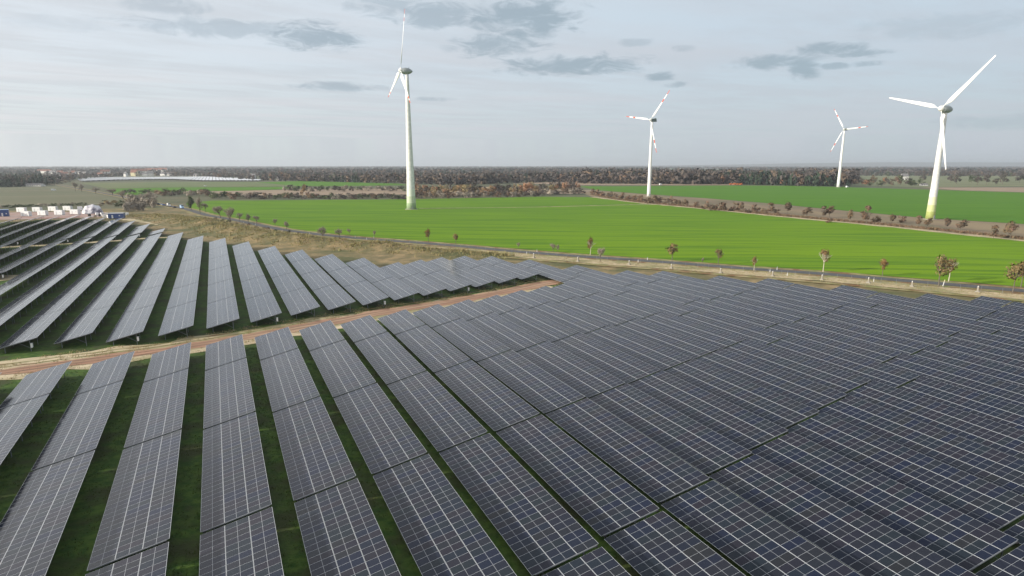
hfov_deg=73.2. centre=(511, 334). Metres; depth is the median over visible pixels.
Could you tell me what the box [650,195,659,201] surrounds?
shrub
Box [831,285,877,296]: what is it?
solar table
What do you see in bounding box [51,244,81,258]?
solar table
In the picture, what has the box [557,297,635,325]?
solar table
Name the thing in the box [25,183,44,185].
house
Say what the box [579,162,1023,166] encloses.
hills
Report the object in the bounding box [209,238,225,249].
solar table
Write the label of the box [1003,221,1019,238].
tree
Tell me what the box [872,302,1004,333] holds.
solar table
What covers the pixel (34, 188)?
olive field
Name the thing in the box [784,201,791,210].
tree
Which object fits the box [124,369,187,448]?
solar table
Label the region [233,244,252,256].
solar table
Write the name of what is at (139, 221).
back track
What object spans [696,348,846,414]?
solar table
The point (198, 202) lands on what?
bare tree
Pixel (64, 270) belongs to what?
solar table
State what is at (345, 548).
solar table
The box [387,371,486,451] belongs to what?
solar table
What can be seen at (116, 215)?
site cabin
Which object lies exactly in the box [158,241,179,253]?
solar table
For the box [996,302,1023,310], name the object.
solar table
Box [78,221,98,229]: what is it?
solar table
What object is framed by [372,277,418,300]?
solar table
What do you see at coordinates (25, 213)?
site cabin
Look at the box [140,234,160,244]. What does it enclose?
solar table
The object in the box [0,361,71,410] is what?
solar table
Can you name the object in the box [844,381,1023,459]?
solar table
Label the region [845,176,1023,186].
meadow
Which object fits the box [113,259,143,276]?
solar table
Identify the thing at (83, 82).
sky
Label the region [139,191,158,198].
bare tree
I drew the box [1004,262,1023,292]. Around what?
young tree
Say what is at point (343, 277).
solar table
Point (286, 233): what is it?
dry grass
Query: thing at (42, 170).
house
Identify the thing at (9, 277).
sandy corner
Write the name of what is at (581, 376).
solar table
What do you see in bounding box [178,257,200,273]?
solar table
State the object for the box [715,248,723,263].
young tree
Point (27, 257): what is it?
solar table
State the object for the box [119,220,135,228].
solar table
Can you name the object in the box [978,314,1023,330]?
solar table
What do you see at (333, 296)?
solar table
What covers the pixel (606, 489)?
solar table
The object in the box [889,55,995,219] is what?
wind turbine
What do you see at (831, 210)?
tree
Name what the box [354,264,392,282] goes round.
solar table
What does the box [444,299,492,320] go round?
solar table
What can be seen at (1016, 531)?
solar table
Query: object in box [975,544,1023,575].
solar table
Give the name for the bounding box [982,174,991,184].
tree
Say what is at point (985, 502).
solar table
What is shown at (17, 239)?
solar table
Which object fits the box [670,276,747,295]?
solar table
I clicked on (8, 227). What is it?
solar table
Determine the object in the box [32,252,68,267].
solar table
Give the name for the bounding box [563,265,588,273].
solar table
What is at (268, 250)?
solar table
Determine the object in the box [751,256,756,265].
young tree
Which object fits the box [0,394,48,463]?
solar table
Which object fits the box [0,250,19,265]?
solar table
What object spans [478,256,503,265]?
solar table
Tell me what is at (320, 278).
solar table
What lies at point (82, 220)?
solar table
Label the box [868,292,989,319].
solar table
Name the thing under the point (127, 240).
solar table
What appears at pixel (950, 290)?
straw strip
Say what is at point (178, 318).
solar table
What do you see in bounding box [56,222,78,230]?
solar table
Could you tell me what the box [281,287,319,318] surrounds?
solar table
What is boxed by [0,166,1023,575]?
ground
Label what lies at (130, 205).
shrub
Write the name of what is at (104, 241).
solar table
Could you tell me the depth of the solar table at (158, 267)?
209.38 m
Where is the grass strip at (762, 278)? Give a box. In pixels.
[496,257,1023,300]
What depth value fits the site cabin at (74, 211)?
442.93 m
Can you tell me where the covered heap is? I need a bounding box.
[77,204,103,213]
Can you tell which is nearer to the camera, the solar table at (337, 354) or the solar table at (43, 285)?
the solar table at (337, 354)
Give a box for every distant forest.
[0,166,1023,172]
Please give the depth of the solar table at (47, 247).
252.53 m
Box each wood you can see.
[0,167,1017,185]
[0,167,1021,186]
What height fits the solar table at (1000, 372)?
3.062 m
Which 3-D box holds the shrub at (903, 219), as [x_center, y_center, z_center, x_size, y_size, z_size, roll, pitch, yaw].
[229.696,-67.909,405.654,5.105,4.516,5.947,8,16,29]
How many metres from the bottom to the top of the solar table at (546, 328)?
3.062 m
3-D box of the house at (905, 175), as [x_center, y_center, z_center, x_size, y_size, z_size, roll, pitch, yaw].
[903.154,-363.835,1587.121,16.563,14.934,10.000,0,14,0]
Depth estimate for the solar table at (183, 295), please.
165.48 m
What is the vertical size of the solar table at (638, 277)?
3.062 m
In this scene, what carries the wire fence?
on the verge
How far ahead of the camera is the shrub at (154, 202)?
552.72 m
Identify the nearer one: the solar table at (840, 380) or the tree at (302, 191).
the solar table at (840, 380)
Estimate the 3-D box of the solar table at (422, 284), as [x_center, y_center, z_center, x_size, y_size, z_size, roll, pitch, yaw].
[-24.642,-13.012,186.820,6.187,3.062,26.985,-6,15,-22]
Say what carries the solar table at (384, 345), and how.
on the ground at (82, 522)
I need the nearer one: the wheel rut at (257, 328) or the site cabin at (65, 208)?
the wheel rut at (257, 328)
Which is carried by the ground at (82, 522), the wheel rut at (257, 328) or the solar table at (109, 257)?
the solar table at (109, 257)
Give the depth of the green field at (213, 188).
996.44 m
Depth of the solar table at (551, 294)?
170.90 m
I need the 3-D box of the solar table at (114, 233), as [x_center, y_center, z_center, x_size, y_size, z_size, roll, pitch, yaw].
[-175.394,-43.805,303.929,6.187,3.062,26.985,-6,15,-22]
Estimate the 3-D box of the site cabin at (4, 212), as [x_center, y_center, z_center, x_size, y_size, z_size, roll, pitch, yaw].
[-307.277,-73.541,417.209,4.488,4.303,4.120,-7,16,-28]
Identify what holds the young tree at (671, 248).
on the verge
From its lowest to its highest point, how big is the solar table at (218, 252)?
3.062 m
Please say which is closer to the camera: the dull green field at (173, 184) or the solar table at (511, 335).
the solar table at (511, 335)
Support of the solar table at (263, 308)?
on the ground at (82, 522)
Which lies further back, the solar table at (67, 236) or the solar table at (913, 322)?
the solar table at (67, 236)
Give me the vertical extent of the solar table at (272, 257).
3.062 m
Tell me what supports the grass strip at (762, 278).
on the ground at (82, 522)
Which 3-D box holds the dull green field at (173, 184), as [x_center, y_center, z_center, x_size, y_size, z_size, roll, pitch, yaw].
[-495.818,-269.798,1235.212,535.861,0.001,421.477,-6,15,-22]
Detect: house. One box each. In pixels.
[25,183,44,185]
[37,169,51,172]
[130,169,147,172]
[130,170,138,175]
[146,171,153,175]
[899,173,908,179]
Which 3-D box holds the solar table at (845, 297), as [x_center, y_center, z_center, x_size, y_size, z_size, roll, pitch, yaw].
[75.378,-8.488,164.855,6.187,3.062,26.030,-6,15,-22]
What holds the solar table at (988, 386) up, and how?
on the ground at (82, 522)
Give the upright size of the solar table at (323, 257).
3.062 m
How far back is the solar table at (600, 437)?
78.33 m
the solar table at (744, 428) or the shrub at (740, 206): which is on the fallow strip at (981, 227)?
the shrub at (740, 206)
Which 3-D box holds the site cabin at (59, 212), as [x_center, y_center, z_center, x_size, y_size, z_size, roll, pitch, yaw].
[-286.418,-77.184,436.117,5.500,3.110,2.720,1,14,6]
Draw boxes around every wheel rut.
[0,279,542,364]
[0,280,545,367]
[0,280,555,370]
[5,281,558,372]
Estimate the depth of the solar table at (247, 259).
226.52 m
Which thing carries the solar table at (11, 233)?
on the ground at (82, 522)
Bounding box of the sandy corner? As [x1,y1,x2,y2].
[0,275,17,280]
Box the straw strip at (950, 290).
[422,246,1023,299]
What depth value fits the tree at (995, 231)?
317.23 m
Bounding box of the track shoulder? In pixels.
[0,286,551,379]
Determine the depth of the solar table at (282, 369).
101.58 m
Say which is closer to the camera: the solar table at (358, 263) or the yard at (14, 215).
the solar table at (358, 263)
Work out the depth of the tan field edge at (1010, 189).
997.04 m
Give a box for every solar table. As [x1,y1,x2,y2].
[0,224,17,230]
[0,228,25,238]
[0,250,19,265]
[0,260,26,278]
[0,275,31,300]
[0,290,45,322]
[0,309,64,352]
[0,312,16,329]
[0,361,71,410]
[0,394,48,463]
[0,450,94,575]
[2,242,36,257]
[3,233,33,245]
[7,263,51,281]
[8,250,45,264]
[14,223,38,232]
[19,274,66,296]
[20,227,47,238]
[28,219,49,225]
[28,242,60,255]
[29,232,57,244]
[31,380,122,470]
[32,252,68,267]
[33,288,85,319]
[34,222,59,230]
[43,227,67,236]
[44,261,83,281]
[46,239,65,245]
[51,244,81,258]
[53,231,79,242]
[54,306,110,347]
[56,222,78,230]
[60,273,100,294]
[63,251,96,266]
[66,226,89,234]
[66,237,91,247]
[68,218,86,225]
[75,351,134,394]
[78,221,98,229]
[78,260,113,278]
[79,230,102,239]
[79,243,106,257]
[80,286,124,313]
[85,542,168,575]
[87,430,180,571]
[88,218,103,224]
[90,225,109,233]
[91,236,115,246]
[93,250,123,266]
[99,221,116,228]
[99,271,135,293]
[102,229,123,238]
[106,242,131,255]
[106,305,153,345]
[112,224,130,231]
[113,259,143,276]
[116,235,138,245]
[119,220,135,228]
[124,249,150,265]
[124,285,161,312]
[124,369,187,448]
[127,227,145,236]
[133,241,155,255]
[134,224,148,231]
[136,270,167,291]
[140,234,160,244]
[144,342,190,381]
[145,258,172,275]
[148,228,164,235]
[152,249,176,263]
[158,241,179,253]
[158,301,195,339]
[163,234,181,244]
[167,282,197,308]
[173,268,199,288]
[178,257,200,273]
[181,247,201,261]
[184,240,202,251]
[187,236,202,243]
[199,507,283,575]
[200,412,271,532]
[203,358,254,428]
[205,334,245,369]
[207,279,234,303]
[207,296,238,328]
[208,254,229,270]
[208,265,231,284]
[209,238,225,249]
[209,245,227,258]
[232,241,249,247]
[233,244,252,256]
[235,252,257,267]
[238,263,263,281]
[241,276,270,298]
[245,292,281,324]
[255,327,297,359]
[258,246,276,254]
[260,250,284,264]
[260,348,318,412]
[265,260,293,277]
[272,272,304,293]
[273,397,355,501]
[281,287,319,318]
[285,250,309,262]
[292,258,320,274]
[294,478,400,575]
[299,320,343,350]
[301,269,335,289]
[310,340,375,397]
[313,283,354,312]
[315,254,333,260]
[317,255,347,271]
[328,266,365,286]
[334,383,426,474]
[341,315,385,341]
[344,280,387,306]
[346,258,371,268]
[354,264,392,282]
[355,332,425,384]
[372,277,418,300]
[373,454,516,575]
[377,309,424,334]
[380,262,417,278]
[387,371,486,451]
[396,325,469,372]
[398,273,445,298]
[405,260,441,275]
[413,304,459,326]
[424,270,471,292]
[427,257,463,271]
[433,318,509,361]
[435,360,538,431]
[439,433,598,575]
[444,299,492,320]
[448,267,495,286]
[450,256,484,268]
[467,312,545,351]
[471,264,518,285]
[475,295,521,314]
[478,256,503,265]
[478,350,584,413]
[492,261,540,281]
[497,414,658,536]
[500,307,578,342]
[502,290,549,308]
[516,260,540,267]
[516,341,624,397]
[528,264,579,281]
[528,286,574,302]
[530,301,607,333]
[543,547,630,575]
[546,398,709,502]
[552,282,598,298]
[553,332,659,383]
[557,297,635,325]
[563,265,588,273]
[563,275,629,295]
[577,269,637,286]
[582,292,659,318]
[585,325,690,370]
[590,384,751,478]
[604,511,744,575]
[614,318,719,359]
[615,270,660,283]
[615,290,696,315]
[623,282,699,304]
[629,370,788,450]
[642,312,745,349]
[649,271,681,279]
[649,279,724,299]
[662,480,860,575]
[665,359,819,433]
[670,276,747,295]
[679,309,786,344]
[685,298,782,327]
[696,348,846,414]
[706,276,762,291]
[709,454,976,575]
[710,294,809,322]
[725,339,870,398]
[735,290,833,317]
[751,285,847,308]
[751,432,1018,571]
[757,278,794,288]
[767,321,901,362]
[768,336,919,387]
[784,284,883,306]
[787,412,1023,530]
[795,315,928,355]
[818,395,1023,495]
[820,310,952,348]
[830,303,963,336]
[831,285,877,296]
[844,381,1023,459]
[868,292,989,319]
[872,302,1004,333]
[883,354,1023,406]
[898,376,1023,430]
[912,346,1023,386]
[915,293,1000,317]
[938,339,1023,369]
[948,329,1023,354]
[971,296,1010,312]
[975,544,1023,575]
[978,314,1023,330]
[985,308,1023,319]
[992,327,1023,341]
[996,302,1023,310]
[1003,520,1023,544]
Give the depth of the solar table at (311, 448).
77.59 m
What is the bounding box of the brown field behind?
[421,187,590,193]
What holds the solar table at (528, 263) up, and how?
on the ground at (82, 522)
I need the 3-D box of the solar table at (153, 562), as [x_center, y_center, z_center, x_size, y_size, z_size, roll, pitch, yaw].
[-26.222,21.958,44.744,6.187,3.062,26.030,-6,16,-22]
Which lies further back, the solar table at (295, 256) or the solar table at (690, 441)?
the solar table at (295, 256)
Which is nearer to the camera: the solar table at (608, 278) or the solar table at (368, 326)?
the solar table at (368, 326)
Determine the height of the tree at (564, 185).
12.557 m
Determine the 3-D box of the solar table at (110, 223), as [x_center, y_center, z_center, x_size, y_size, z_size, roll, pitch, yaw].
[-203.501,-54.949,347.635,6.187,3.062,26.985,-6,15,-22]
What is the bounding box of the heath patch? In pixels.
[211,188,415,195]
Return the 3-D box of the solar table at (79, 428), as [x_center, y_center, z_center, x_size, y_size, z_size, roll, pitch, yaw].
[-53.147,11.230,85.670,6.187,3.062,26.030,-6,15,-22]
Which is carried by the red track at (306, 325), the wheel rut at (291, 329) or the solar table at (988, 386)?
the wheel rut at (291, 329)
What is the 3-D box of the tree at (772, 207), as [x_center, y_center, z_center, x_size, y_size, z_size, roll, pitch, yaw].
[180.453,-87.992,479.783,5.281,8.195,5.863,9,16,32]
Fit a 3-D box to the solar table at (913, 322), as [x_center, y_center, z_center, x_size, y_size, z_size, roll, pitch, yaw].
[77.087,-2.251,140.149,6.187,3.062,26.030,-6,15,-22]
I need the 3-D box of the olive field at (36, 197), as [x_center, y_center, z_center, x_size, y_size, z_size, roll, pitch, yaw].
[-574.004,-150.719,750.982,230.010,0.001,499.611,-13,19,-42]
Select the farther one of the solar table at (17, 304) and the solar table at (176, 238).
the solar table at (176, 238)
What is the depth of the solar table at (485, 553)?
62.30 m
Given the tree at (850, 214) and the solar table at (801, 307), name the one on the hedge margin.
the tree at (850, 214)
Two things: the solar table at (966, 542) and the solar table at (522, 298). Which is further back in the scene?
the solar table at (522, 298)
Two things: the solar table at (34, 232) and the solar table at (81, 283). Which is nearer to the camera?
the solar table at (81, 283)
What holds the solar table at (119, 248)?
on the ground at (82, 522)
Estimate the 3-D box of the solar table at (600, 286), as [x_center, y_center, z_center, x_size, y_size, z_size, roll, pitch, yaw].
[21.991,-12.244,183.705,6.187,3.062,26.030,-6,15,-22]
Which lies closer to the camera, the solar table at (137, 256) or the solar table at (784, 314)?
the solar table at (784, 314)
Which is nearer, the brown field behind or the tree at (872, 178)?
the brown field behind
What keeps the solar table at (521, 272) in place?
on the ground at (82, 522)
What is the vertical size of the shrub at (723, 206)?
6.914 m
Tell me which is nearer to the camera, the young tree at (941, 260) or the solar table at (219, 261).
the young tree at (941, 260)
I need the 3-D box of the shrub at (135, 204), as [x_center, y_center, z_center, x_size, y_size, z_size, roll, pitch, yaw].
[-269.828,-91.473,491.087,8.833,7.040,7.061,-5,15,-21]
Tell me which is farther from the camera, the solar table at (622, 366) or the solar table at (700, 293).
the solar table at (700, 293)
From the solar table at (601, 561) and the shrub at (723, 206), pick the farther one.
the shrub at (723, 206)
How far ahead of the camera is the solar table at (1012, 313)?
143.42 m
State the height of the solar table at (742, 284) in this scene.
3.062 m
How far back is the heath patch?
883.75 m
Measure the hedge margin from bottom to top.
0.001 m
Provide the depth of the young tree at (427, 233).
295.92 m
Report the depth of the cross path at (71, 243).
280.94 m
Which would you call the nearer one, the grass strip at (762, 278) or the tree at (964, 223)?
the grass strip at (762, 278)
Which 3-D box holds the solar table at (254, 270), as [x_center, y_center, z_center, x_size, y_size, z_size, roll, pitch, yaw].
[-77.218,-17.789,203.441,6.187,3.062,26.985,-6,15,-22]
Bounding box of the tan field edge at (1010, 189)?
[938,187,1023,191]
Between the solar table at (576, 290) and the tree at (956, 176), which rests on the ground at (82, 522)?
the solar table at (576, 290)
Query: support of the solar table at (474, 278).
on the ground at (82, 522)
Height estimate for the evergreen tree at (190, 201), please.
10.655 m
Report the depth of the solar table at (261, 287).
177.57 m
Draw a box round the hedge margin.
[593,197,1023,240]
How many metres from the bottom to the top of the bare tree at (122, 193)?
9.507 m
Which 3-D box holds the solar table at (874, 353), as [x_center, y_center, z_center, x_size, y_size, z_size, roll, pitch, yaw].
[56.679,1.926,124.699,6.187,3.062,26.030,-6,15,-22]
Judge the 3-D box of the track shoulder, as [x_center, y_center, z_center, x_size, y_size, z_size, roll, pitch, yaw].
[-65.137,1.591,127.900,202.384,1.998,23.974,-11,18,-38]
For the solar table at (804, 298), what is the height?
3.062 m
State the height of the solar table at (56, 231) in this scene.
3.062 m
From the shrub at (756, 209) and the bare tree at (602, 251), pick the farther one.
the shrub at (756, 209)
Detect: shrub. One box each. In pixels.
[122,203,130,211]
[124,201,134,210]
[130,195,139,201]
[130,202,139,210]
[139,200,147,209]
[149,198,157,207]
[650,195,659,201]
[669,196,678,202]
[704,201,716,210]
[718,202,726,210]
[734,202,743,209]
[750,204,760,211]
[871,216,881,221]
[898,215,906,221]
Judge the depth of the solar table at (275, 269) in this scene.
209.03 m
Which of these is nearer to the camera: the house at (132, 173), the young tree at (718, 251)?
the young tree at (718, 251)
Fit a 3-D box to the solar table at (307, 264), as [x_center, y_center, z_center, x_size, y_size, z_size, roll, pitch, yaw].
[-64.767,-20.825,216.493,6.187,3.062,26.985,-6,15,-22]
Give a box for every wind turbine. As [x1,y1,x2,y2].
[388,11,416,209]
[626,90,669,196]
[830,109,867,186]
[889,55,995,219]
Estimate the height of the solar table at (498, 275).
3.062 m
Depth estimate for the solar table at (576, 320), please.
144.53 m
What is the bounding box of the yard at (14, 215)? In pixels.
[0,212,106,219]
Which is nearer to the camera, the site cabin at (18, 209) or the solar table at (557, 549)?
the solar table at (557, 549)
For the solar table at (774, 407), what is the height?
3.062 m
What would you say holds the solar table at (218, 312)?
on the ground at (82, 522)
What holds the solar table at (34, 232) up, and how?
on the ground at (82, 522)
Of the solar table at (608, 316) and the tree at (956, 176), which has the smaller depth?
the solar table at (608, 316)
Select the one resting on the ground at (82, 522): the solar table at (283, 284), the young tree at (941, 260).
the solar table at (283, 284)
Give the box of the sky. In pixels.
[0,0,1023,165]
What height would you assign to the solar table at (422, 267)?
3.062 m
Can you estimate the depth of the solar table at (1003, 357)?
115.53 m
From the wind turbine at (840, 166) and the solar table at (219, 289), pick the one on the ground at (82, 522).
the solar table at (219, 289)
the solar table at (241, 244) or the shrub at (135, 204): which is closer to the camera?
the solar table at (241, 244)
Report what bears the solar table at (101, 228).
on the ground at (82, 522)
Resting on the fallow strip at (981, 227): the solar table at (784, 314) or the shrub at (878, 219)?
the shrub at (878, 219)
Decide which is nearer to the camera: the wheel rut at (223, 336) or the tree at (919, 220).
the wheel rut at (223, 336)
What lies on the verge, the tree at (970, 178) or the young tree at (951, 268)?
the young tree at (951, 268)
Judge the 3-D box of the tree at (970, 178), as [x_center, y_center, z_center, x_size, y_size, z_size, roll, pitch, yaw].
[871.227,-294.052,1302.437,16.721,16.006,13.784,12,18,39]
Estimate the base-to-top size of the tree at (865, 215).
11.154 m
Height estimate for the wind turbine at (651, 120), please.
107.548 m
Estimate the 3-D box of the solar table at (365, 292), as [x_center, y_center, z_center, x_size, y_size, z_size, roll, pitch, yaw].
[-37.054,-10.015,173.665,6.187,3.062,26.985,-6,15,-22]
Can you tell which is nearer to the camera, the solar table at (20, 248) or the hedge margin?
the solar table at (20, 248)
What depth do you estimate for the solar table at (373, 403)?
83.81 m
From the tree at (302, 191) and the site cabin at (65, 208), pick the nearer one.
the site cabin at (65, 208)
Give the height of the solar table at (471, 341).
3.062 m
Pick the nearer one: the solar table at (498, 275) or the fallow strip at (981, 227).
the solar table at (498, 275)
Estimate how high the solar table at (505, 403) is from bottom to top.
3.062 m
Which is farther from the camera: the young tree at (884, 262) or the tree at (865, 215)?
the tree at (865, 215)
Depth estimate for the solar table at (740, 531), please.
60.91 m
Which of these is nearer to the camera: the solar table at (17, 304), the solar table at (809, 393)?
the solar table at (809, 393)
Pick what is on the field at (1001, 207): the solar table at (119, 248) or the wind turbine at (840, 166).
the wind turbine at (840, 166)
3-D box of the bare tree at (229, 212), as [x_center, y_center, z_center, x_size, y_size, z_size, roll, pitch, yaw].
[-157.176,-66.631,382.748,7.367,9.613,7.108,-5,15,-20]
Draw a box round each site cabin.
[0,209,9,215]
[16,207,26,211]
[20,211,31,215]
[32,207,42,211]
[37,210,48,214]
[48,206,57,210]
[54,210,64,214]
[62,206,72,210]
[70,209,80,213]
[108,212,125,218]
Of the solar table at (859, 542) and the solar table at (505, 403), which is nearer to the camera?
the solar table at (859, 542)
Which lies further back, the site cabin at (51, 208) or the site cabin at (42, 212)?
the site cabin at (51, 208)
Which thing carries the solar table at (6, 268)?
on the ground at (82, 522)
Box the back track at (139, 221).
[120,219,160,225]
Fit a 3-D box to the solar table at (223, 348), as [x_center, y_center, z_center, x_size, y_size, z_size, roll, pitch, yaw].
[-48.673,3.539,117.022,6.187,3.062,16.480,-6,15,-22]
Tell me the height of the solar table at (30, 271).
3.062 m
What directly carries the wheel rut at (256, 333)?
on the red track at (306, 325)
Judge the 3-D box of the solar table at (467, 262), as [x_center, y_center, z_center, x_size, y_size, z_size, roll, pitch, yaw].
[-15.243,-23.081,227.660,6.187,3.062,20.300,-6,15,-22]
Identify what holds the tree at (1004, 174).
on the meadow
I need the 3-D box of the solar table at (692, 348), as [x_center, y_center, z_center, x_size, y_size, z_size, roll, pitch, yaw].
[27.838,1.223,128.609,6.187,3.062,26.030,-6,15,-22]
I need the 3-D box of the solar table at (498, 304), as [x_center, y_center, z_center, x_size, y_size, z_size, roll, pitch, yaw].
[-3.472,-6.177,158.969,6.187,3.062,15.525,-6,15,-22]
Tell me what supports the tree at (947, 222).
on the fallow strip at (981, 227)
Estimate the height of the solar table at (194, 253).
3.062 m
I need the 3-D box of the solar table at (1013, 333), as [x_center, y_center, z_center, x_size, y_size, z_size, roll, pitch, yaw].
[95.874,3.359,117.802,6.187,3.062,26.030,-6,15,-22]
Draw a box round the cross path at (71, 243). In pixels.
[2,237,166,247]
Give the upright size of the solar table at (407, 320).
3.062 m
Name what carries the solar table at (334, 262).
on the ground at (82, 522)
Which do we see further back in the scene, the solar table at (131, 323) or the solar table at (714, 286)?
the solar table at (714, 286)
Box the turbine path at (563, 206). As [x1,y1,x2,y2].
[486,204,658,207]
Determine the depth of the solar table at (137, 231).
310.43 m
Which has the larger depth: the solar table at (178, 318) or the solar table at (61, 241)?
the solar table at (61, 241)
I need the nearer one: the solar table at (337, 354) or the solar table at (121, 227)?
the solar table at (337, 354)
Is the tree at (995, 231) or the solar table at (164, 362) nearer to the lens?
the solar table at (164, 362)
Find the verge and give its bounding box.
[48,183,1023,294]
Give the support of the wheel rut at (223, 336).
on the red track at (306, 325)
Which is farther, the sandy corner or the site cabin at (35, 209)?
the site cabin at (35, 209)
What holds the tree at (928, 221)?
on the fallow strip at (981, 227)
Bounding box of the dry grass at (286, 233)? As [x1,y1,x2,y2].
[125,213,1022,302]
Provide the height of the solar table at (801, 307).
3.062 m
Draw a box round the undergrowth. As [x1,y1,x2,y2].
[592,194,1023,238]
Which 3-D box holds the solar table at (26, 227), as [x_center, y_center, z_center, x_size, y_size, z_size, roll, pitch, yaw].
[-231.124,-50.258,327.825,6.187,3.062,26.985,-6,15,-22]
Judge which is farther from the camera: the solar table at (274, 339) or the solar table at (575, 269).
the solar table at (575, 269)
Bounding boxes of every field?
[0,186,74,190]
[0,191,123,204]
[83,182,389,187]
[109,187,294,194]
[187,197,1023,286]
[258,181,404,185]
[581,186,1023,223]
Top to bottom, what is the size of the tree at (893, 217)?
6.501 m
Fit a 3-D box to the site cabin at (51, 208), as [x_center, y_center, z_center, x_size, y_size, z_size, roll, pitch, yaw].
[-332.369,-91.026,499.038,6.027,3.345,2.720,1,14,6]
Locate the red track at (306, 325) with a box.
[0,280,559,374]
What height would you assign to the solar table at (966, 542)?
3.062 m
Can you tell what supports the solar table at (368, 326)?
on the ground at (82, 522)
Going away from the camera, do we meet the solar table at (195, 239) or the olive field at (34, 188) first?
the solar table at (195, 239)
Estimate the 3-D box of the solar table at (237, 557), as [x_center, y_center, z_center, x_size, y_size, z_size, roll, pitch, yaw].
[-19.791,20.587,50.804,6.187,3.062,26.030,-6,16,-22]
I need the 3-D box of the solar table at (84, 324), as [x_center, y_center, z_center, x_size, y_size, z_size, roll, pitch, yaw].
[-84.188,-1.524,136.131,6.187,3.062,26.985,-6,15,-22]
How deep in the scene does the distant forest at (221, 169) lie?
4816.12 m
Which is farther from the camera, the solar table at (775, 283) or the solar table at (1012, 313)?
the solar table at (775, 283)
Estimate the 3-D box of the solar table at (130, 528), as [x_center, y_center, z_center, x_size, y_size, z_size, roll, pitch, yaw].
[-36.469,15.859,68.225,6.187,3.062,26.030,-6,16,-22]
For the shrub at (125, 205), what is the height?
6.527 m
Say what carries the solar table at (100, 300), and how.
on the ground at (82, 522)
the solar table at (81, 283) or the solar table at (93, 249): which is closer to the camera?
the solar table at (81, 283)
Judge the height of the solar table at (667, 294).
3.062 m
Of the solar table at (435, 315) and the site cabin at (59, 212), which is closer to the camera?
the solar table at (435, 315)
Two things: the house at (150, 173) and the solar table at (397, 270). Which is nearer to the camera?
the solar table at (397, 270)
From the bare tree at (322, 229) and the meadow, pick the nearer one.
the bare tree at (322, 229)
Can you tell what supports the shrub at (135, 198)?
on the ground at (82, 522)
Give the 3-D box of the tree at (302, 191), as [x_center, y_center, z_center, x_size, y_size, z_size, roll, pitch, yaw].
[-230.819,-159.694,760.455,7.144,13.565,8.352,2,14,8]
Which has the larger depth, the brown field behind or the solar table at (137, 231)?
the brown field behind
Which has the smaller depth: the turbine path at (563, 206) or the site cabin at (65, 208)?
the site cabin at (65, 208)
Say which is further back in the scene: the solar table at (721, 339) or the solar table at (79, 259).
the solar table at (79, 259)
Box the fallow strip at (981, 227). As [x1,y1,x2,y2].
[583,190,1023,239]
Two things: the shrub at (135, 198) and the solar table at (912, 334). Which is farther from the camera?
the shrub at (135, 198)
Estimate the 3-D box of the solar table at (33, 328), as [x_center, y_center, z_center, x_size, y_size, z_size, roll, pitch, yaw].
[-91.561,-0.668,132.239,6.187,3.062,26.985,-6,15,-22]
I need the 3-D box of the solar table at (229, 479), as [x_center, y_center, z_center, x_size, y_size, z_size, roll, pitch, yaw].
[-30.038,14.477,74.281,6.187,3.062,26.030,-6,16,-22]
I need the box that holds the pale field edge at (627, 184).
[521,182,733,184]
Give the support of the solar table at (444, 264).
on the ground at (82, 522)
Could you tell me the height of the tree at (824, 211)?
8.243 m
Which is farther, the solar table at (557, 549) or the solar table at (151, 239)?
the solar table at (151, 239)
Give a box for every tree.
[6,174,14,186]
[44,175,53,184]
[115,190,125,198]
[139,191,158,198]
[183,190,194,195]
[186,196,194,209]
[195,197,202,213]
[212,206,222,217]
[223,207,233,221]
[300,184,305,194]
[316,227,326,235]
[424,228,429,241]
[461,184,468,192]
[523,182,534,190]
[562,182,569,187]
[568,182,576,189]
[586,236,595,254]
[597,248,604,260]
[665,243,677,257]
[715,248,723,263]
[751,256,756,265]
[768,203,774,212]
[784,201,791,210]
[802,207,812,214]
[819,248,830,271]
[821,206,828,214]
[826,206,834,217]
[847,209,852,220]
[860,205,872,222]
[869,175,876,182]
[878,257,888,275]
[890,213,896,223]
[915,215,922,225]
[923,218,932,226]
[935,254,952,285]
[944,218,950,229]
[945,256,957,280]
[952,174,962,183]
[956,219,968,229]
[969,175,975,182]
[974,175,981,185]
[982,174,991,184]
[991,225,999,238]
[998,171,1009,183]
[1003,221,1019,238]
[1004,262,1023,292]
[1015,175,1023,182]
[1016,261,1023,286]
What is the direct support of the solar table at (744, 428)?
on the ground at (82, 522)
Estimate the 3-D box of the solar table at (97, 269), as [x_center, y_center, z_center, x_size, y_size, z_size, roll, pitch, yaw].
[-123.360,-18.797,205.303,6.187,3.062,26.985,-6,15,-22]
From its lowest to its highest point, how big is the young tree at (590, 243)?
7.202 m
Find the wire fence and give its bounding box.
[409,241,1018,293]
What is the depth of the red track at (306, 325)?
143.93 m

